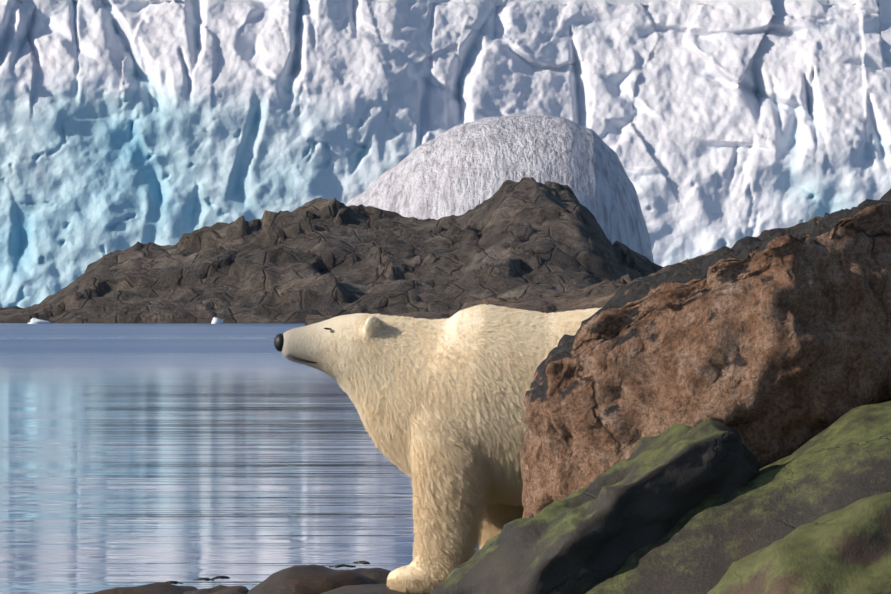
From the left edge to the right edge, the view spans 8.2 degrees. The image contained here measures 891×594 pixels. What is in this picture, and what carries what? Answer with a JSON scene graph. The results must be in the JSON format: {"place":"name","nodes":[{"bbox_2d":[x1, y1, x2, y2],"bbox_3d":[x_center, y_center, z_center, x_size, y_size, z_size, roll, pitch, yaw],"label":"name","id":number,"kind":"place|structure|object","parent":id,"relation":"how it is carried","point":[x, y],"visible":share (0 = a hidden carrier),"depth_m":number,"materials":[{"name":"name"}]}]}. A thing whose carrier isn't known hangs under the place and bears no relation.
{"place":"outdoors","nodes":[
{"label":"outdoors","id":0,"kind":"place"},
{"bbox_2d":[0,323,479,593],"bbox_3d":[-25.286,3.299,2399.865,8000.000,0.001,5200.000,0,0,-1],"label":"water","id":1,"kind":"structure","parent":0,"point":[249,456],"depth_m":62.16,"materials":[{"name":"blue liquid"}]},
{"bbox_2d":[28,318,51,323],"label":"brash ice","id":2,"kind":"structure","parent":1,"relation":"on","point":[35,321],"depth_m":451.11,"materials":[{"name":"white ice"}]},
{"bbox_2d":[211,317,223,323],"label":"brash ice","id":3,"kind":"structure","parent":1,"relation":"on","point":[215,320],"depth_m":454.56,"materials":[{"name":"white ice"}]},
{"bbox_2d":[0,177,662,322],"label":"outcrop rock","id":4,"kind":"object","parent":1,"relation":"in","point":[526,237],"visible":0.67,"depth_m":479.02,"materials":[{"name":"stone"}]},
{"bbox_2d":[345,115,653,262],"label":"ice mound","id":5,"kind":"object","parent":1,"relation":"in","point":[460,169],"visible":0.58,"depth_m":694.88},
{"bbox_2d":[0,0,890,307],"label":"glacier","id":6,"kind":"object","parent":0,"point":[712,124],"depth_m":1013.72,"materials":[{"name":"white ice"}]},
{"bbox_2d":[305,216,822,325],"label":"rocky shore","id":7,"kind":"structure","parent":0,"point":[598,295],"depth_m":295.24,"materials":[{"name":"stone"}]},
{"bbox_2d":[583,401,890,593],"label":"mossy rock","id":8,"kind":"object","parent":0,"point":[843,461],"depth_m":27.17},
{"bbox_2d":[86,582,198,593],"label":"shore rock","id":9,"kind":"object","parent":8,"relation":"on","point":[159,588],"visible":0.96,"depth_m":31.36,"materials":[{"name":"grey stone"}]},
{"bbox_2d":[183,585,248,593],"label":"shore rock","id":10,"kind":"object","parent":8,"relation":"on","point":[220,589],"visible":0.92,"depth_m":30.96,"materials":[{"name":"stone"}]},
{"bbox_2d":[247,564,378,593],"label":"shore rock","id":11,"kind":"object","parent":8,"relation":"on","point":[308,579],"visible":0.9,"depth_m":30.37,"materials":[{"name":"grey stone"}]},
{"bbox_2d":[346,568,390,583],"bbox_3d":[-0.426,1.480,31.193,0.528,0.221,0.650,0,0,-1],"label":"shore rock","id":12,"kind":"object","parent":8,"relation":"on","point":[379,575],"visible":0.1,"depth_m":31.16,"materials":[{"name":"grey stone"}]},
{"bbox_2d":[321,584,428,593],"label":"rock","id":13,"kind":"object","parent":8,"relation":"on","point":[369,589],"depth_m":29.80,"materials":[{"name":"stone"}]},
{"bbox_2d":[274,304,602,593],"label":"polar bear","id":14,"kind":"object","parent":13,"relation":"on","point":[439,405],"visible":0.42,"depth_m":29.72},
{"bbox_2d":[429,419,760,593],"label":"dark boulder","id":15,"kind":"object","parent":8,"relation":"on","point":[649,491],"visible":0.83,"depth_m":27.28,"materials":[{"name":"grey stone"}]},
{"bbox_2d":[520,189,890,517],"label":"granite boulder","id":16,"kind":"object","parent":8,"relation":"on","point":[771,345],"visible":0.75,"depth_m":28.06,"materials":[{"name":"brown stone"}]},
{"bbox_2d":[707,492,890,593],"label":"boulder","id":17,"kind":"object","parent":8,"relation":"on","point":[846,550],"visible":0.98,"depth_m":26.68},
{"bbox_3d":[-2.186,1.748,31.870,0.696,0.230,0.613,0,0,-1],"label":"shore rock","id":18,"kind":"object","parent":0,"visible":0},
{"bbox_2d":[164,560,369,583],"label":"kelp fronds","id":19,"kind":"object","parent":18,"relation":"on","point":[227,577],"visible":0.79,"depth_m":32.96,"materials":[{"name":"brown plant"}]}
]}

